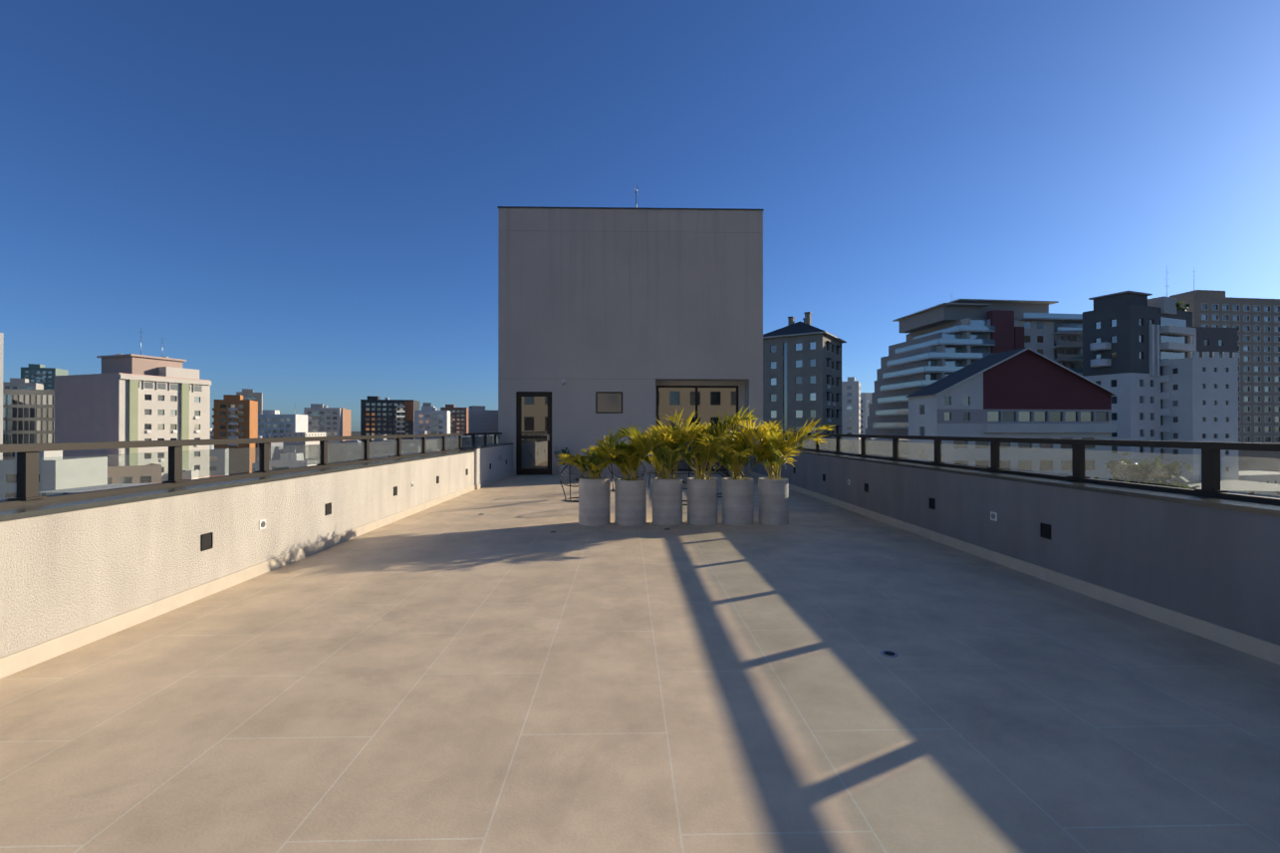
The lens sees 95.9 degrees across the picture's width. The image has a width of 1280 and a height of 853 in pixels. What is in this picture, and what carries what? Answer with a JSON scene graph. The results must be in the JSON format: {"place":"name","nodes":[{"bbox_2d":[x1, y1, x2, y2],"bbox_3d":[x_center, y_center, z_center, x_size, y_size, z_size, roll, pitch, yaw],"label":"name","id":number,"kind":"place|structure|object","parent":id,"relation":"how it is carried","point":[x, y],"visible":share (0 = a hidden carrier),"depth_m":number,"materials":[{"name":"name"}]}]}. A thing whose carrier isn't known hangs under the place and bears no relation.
{"place":"outdoors","nodes":[
{"label":"outdoors","id":0,"kind":"place"},
{"bbox_2d":[20,363,68,389],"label":"building","id":1,"kind":"structure","parent":0,"point":[39,374],"depth_m":394.08,"materials":[{"name":"paint"}]},
{"bbox_2d":[0,450,107,501],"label":"building","id":2,"kind":"structure","parent":0,"point":[53,454],"depth_m":95.89,"materials":[{"name":"paint"}]},
{"bbox_2d":[209,444,229,475],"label":"building","id":3,"kind":"structure","parent":0,"point":[219,457],"depth_m":179.99,"materials":[{"name":"paint"}]},
{"bbox_2d":[212,394,257,475],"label":"orange building","id":4,"kind":"structure","parent":0,"point":[234,415],"depth_m":248.61,"materials":[{"name":"paint"}]},
{"bbox_2d":[350,431,360,440],"bbox_3d":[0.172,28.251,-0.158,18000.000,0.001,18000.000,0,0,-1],"label":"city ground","id":5,"kind":"structure","parent":0,"point":[355,432],"depth_m":3674.70,"materials":[{"name":"grey"}]},
{"bbox_2d":[0,332,3,460],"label":"cream tower","id":6,"kind":"structure","parent":5,"relation":"on","point":[1,385],"depth_m":133.98,"materials":[{"name":"paint"}]},
{"bbox_2d":[2,377,43,389],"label":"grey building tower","id":7,"kind":"structure","parent":5,"relation":"on","point":[19,384],"depth_m":325.96,"materials":[{"name":"paint"}]},
{"bbox_2d":[2,389,54,459],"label":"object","id":8,"kind":"structure","parent":5,"relation":"on","point":[28,415],"depth_m":146.66,"materials":[{"name":"paint"}]},
{"bbox_2d":[53,329,211,483],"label":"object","id":9,"kind":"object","parent":5,"relation":"on","point":[127,396],"visible":0.4,"depth_m":122.81,"materials":[{"name":"paint"}]},
{"bbox_2d":[107,450,161,484],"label":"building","id":10,"kind":"structure","parent":5,"relation":"on","point":[127,480],"depth_m":115.06,"materials":[{"name":"paint"}]},
{"bbox_2d":[236,388,262,414],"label":"tan building","id":11,"kind":"structure","parent":5,"relation":"on","point":[247,393],"depth_m":379.01,"materials":[{"name":"paint"}]},
{"bbox_2d":[256,435,282,460],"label":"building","id":12,"kind":"structure","parent":5,"relation":"on","point":[276,444],"depth_m":266.82,"materials":[{"name":"paint"}]},
{"bbox_2d":[257,410,307,437],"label":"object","id":13,"kind":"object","parent":5,"relation":"on","point":[273,423],"visible":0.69,"depth_m":296.68,"materials":[{"name":"paint"}]},
{"bbox_2d":[268,434,316,470],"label":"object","id":14,"kind":"structure","parent":5,"relation":"on","point":[281,459],"depth_m":148.31,"materials":[{"name":"paint"}]},
{"bbox_2d":[338,440,361,462],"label":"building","id":15,"kind":"structure","parent":5,"relation":"on","point":[352,441],"depth_m":210.13,"materials":[{"name":"paint"}]},
{"bbox_2d":[440,404,468,433],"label":"brick building","id":16,"kind":"structure","parent":5,"relation":"on","point":[458,419],"depth_m":419.12,"materials":[{"name":"paint"}]},
{"bbox_2d":[655,473,748,474],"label":"building","id":17,"kind":"structure","parent":5,"relation":"on","point":[705,473],"depth_m":16.57,"materials":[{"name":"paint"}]},
{"bbox_2d":[0,442,513,678],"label":"parapet","id":18,"kind":"structure","parent":17,"relation":"on","point":[77,573],"depth_m":4.05,"materials":[{"name":"paint"}]},
{"bbox_2d":[0,432,502,508],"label":"railing","id":19,"kind":"object","parent":18,"relation":"on","point":[27,473],"depth_m":4.75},
{"bbox_2d":[200,459,1050,550],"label":"wall lights","id":20,"kind":"object","parent":18,"relation":"attached to","point":[207,538],"depth_m":5.02,"materials":[{"name":"black metal"}]},
{"bbox_2d":[497,206,764,474],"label":"roof block","id":21,"kind":"structure","parent":17,"relation":"on","point":[636,306],"depth_m":16.09,"materials":[{"name":"paint"}]},
{"bbox_2d":[515,391,551,474],"bbox_3d":[-2.940,0.185,16.090,1.000,2.300,0.090,0,0,-1],"label":"door","id":22,"kind":"structure","parent":21,"relation":"in","point":[534,422],"depth_m":16.10,"materials":[{"name":"glass"}]},
{"bbox_2d":[595,391,622,413],"bbox_3d":[-0.855,-0.664,16.143,0.750,0.600,0.100,0,0,-1],"label":"small window","id":23,"kind":"structure","parent":21,"relation":"on","point":[609,401],"depth_m":16.11,"materials":[{"name":"black glass"}]},
{"bbox_2d":[634,186,638,207],"bbox_3d":[-0.123,-7.072,19.426,0.115,2.050,0.120,0,0,17],"label":"lightning rod","id":24,"kind":"object","parent":21,"relation":"on","point":[636,195],"visible":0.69,"depth_m":19.42,"materials":[{"name":"silver metal"}]},
{"bbox_2d":[656,385,746,473],"bbox_3d":[1.766,0.079,16.706,2.580,2.520,0.140,0,0,-1],"label":"window","id":25,"kind":"structure","parent":21,"relation":"in","point":[712,402],"depth_m":16.73,"materials":[{"name":"glass"}]},
{"bbox_2d":[0,474,1279,852],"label":"terrace floor","id":26,"kind":"structure","parent":17,"relation":"on","point":[524,663],"depth_m":2.60,"materials":[{"name":"tile"}]},
{"bbox_2d":[557,464,568,476],"bbox_3d":[-2.059,1.183,15.682,0.320,0.300,0.315,0,0,-1],"label":"pot","id":27,"kind":"object","parent":26,"relation":"on","point":[561,467],"visible":0.65,"depth_m":15.56,"materials":[{"name":"concrete"}]},
{"bbox_2d":[552,447,571,465],"bbox_3d":[-2.123,0.786,15.645,0.492,0.560,0.600,0,0,-1],"label":"plant","id":28,"kind":"object","parent":27,"relation":"on","point":[564,451],"visible":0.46,"depth_m":15.64,"materials":[{"name":"green plant"}]},
{"bbox_2d":[558,456,599,502],"bbox_3d":[-1.053,0.905,10.247,0.768,0.797,0.762,0,0,-1],"label":"chair","id":29,"kind":"object","parent":26,"relation":"on","point":[570,485],"visible":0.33,"depth_m":10.22,"materials":[{"name":"black metal"}]},
{"bbox_2d":[578,476,610,525],"bbox_3d":[-0.605,0.988,7.693,0.418,0.608,0.418,0,0,-1],"label":"planter","id":30,"kind":"object","parent":26,"relation":"on","point":[594,502],"visible":0.98,"depth_m":7.51,"materials":[{"name":"concrete"}]},
{"bbox_2d":[556,421,641,479],"bbox_3d":[-0.531,0.340,7.664,1.217,0.810,1.090,0,0,-1],"label":"areca palm","id":31,"kind":"object","parent":30,"relation":"in","point":[581,461],"visible":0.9,"depth_m":7.58,"materials":[{"name":"green plant"}]},
{"bbox_2d":[607,461,645,491],"bbox_3d":[-0.275,0.913,11.860,0.771,0.797,0.762,0,0,-1],"label":"chair","id":32,"kind":"object","parent":26,"relation":"on","point":[617,474],"visible":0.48,"depth_m":11.94,"materials":[{"name":"black metal"}]},
{"bbox_2d":[614,478,646,525],"bbox_3d":[-0.125,0.997,7.688,0.415,0.588,0.415,0,0,-1],"label":"planter","id":33,"kind":"object","parent":26,"relation":"on","point":[631,502],"visible":0.94,"depth_m":7.51,"materials":[{"name":"concrete"}]},
{"bbox_2d":[583,423,681,480],"bbox_3d":[-0.082,0.353,7.707,1.368,0.824,1.389,0,0,-1],"label":"areca palm","id":34,"kind":"object","parent":33,"relation":"in","point":[632,460],"visible":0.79,"depth_m":7.46,"materials":[{"name":"green plant"}]},
{"bbox_2d":[645,470,664,495],"bbox_3d":[0.347,1.079,10.886,0.506,0.460,0.512,0,0,-1],"label":"side table","id":35,"kind":"object","parent":26,"relation":"on","point":[651,471],"visible":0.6,"depth_m":10.91,"materials":[{"name":"black metal"}]},
{"bbox_2d":[652,477,682,525],"bbox_3d":[0.365,0.991,7.715,0.405,0.601,0.405,0,0,-1],"label":"planter","id":36,"kind":"object","parent":26,"relation":"on","point":[666,502],"visible":0.96,"depth_m":7.54,"materials":[{"name":"concrete"}]},
{"bbox_2d":[603,420,709,479],"bbox_3d":[0.328,0.334,7.742,1.314,0.838,1.498,0,0,32],"label":"areca palm","id":37,"kind":"object","parent":36,"relation":"in","point":[667,453],"visible":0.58,"depth_m":7.55,"materials":[{"name":"green plant"}]},
{"bbox_2d":[658,460,700,505],"bbox_3d":[0.686,0.902,9.799,0.764,0.797,0.762,0,0,-1],"label":"chair","id":38,"kind":"object","parent":26,"relation":"on","point":[682,475],"visible":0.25,"depth_m":9.68,"materials":[{"name":"black metal"}]},
{"bbox_2d":[479,512,898,657],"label":"floor drains","id":39,"kind":"structure","parent":26,"relation":"on","point":[891,653],"depth_m":3.22,"materials":[{"name":"black metal"}]},
{"bbox_2d":[687,477,717,524],"bbox_3d":[0.834,0.993,7.738,0.408,0.597,0.408,0,0,-1],"label":"planter","id":40,"kind":"object","parent":26,"relation":"on","point":[702,501],"visible":1,"depth_m":7.56,"materials":[{"name":"concrete"}]},
{"bbox_2d":[646,404,771,479],"bbox_3d":[0.920,0.240,7.837,1.646,1.036,1.682,0,0,45],"label":"areca palm","id":41,"kind":"object","parent":40,"relation":"in","point":[699,443],"visible":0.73,"depth_m":7.58,"materials":[{"name":"green plant"}]},
{"bbox_2d":[708,460,746,497],"bbox_3d":[1.640,0.908,10.941,0.762,0.797,0.764,0,0,-1],"label":"chair","id":42,"kind":"object","parent":26,"relation":"on","point":[724,472],"visible":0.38,"depth_m":10.94,"materials":[{"name":"black metal"}]},
{"bbox_2d":[722,477,753,525],"bbox_3d":[1.305,0.994,7.720,0.417,0.595,0.417,0,0,-1],"label":"planter","id":43,"kind":"object","parent":26,"relation":"on","point":[737,501],"visible":0.96,"depth_m":7.54,"materials":[{"name":"concrete"}]},
{"bbox_2d":[688,420,802,479],"bbox_3d":[1.364,0.326,7.647,1.534,0.864,1.498,0,0,-1],"label":"areca palm","id":44,"kind":"object","parent":43,"relation":"in","point":[737,458],"visible":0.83,"depth_m":7.57,"materials":[{"name":"green plant"}]},
{"bbox_2d":[758,477,788,524],"bbox_3d":[1.794,0.995,7.761,0.396,0.594,0.396,0,0,-1],"label":"planter","id":45,"kind":"object","parent":26,"relation":"on","point":[773,501],"visible":0.94,"depth_m":7.59,"materials":[{"name":"concrete"}]},
{"bbox_2d":[721,413,833,479],"bbox_3d":[1.850,0.274,7.774,1.506,0.972,1.496,0,0,43],"label":"areca palm","id":46,"kind":"object","parent":45,"relation":"in","point":[776,457],"visible":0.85,"depth_m":7.62,"materials":[{"name":"green plant"}]},
{"bbox_2d":[750,447,1279,664],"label":"parapet","id":47,"kind":"structure","parent":17,"relation":"on","point":[1207,567],"depth_m":4.23,"materials":[{"name":"paint"}]},
{"bbox_2d":[761,432,1279,504],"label":"railing","id":48,"kind":"object","parent":47,"relation":"on","point":[1210,468],"depth_m":4.84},
{"bbox_2d":[763,311,846,451],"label":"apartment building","id":49,"kind":"structure","parent":5,"relation":"on","point":[802,373],"depth_m":104.23,"materials":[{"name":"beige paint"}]},
{"bbox_2d":[865,298,1082,459],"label":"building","id":50,"kind":"structure","parent":5,"relation":"on","point":[943,340],"depth_m":122.55,"materials":[{"name":"paint"}]},
{"bbox_2d":[1082,285,1196,480],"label":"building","id":51,"kind":"structure","parent":5,"relation":"on","point":[1134,343],"depth_m":104.61,"materials":[{"name":"paint"}]},
{"bbox_2d":[1094,452,1199,489],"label":"tree","id":52,"kind":"object","parent":5,"relation":"on","point":[1157,475],"visible":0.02,"depth_m":62.01,"materials":[{"name":"green plant"}]},
{"bbox_2d":[1162,351,1239,480],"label":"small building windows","id":53,"kind":"structure","parent":5,"relation":"on","point":[1201,402],"depth_m":101.23,"materials":[{"name":"paint"}]},
{"bbox_2d":[1192,326,1237,357],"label":"dark grey building","id":54,"kind":"structure","parent":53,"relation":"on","point":[1211,340],"depth_m":119.70,"materials":[{"name":"paint"}]},
{"bbox_2d":[1169,266,1279,472],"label":"tower building","id":55,"kind":"structure","parent":5,"relation":"on","point":[1255,322],"depth_m":172.01,"materials":[{"name":"paint"}]},
{"bbox_2d":[303,396,419,463],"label":"building","id":56,"kind":"structure","parent":0,"point":[386,415],"materials":[{"name":"grey concrete"}]},
{"bbox_2d":[339,402,498,441],"bbox_3d":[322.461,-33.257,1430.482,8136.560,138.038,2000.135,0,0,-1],"label":"skyline","id":57,"kind":"structure","parent":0,"point":[481,418],"depth_m":493.19},
{"bbox_2d":[413,406,450,439],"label":"white building","id":58,"kind":"structure","parent":0,"point":[431,419],"depth_m":299.12,"materials":[{"name":"paint"}]},
{"bbox_2d":[0,0,1279,431],"label":"sky","id":59,"kind":"structure","parent":0,"point":[297,201],"materials":[{"name":"blue"}]},
{"bbox_2d":[38,428,1279,498],"bbox_3d":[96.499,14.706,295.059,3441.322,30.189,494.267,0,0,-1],"label":"rooftops","id":60,"kind":"object","parent":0,"point":[1269,489],"visible":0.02,"depth_m":126.10,"materials":[{"name":"paint"}]},
{"bbox_2d":[841,376,860,454],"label":"white building","id":61,"kind":"structure","parent":0,"point":[851,405],"depth_m":259.29,"materials":[{"name":"paint"}]},
{"bbox_2d":[860,392,871,434],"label":"white building","id":62,"kind":"structure","parent":0,"point":[866,398],"depth_m":334.82,"materials":[{"name":"paint"}]},
{"bbox_2d":[905,347,1119,480],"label":"building","id":63,"kind":"structure","parent":0,"point":[1026,392],"depth_m":77.07,"materials":[{"name":"paint"}]}
]}

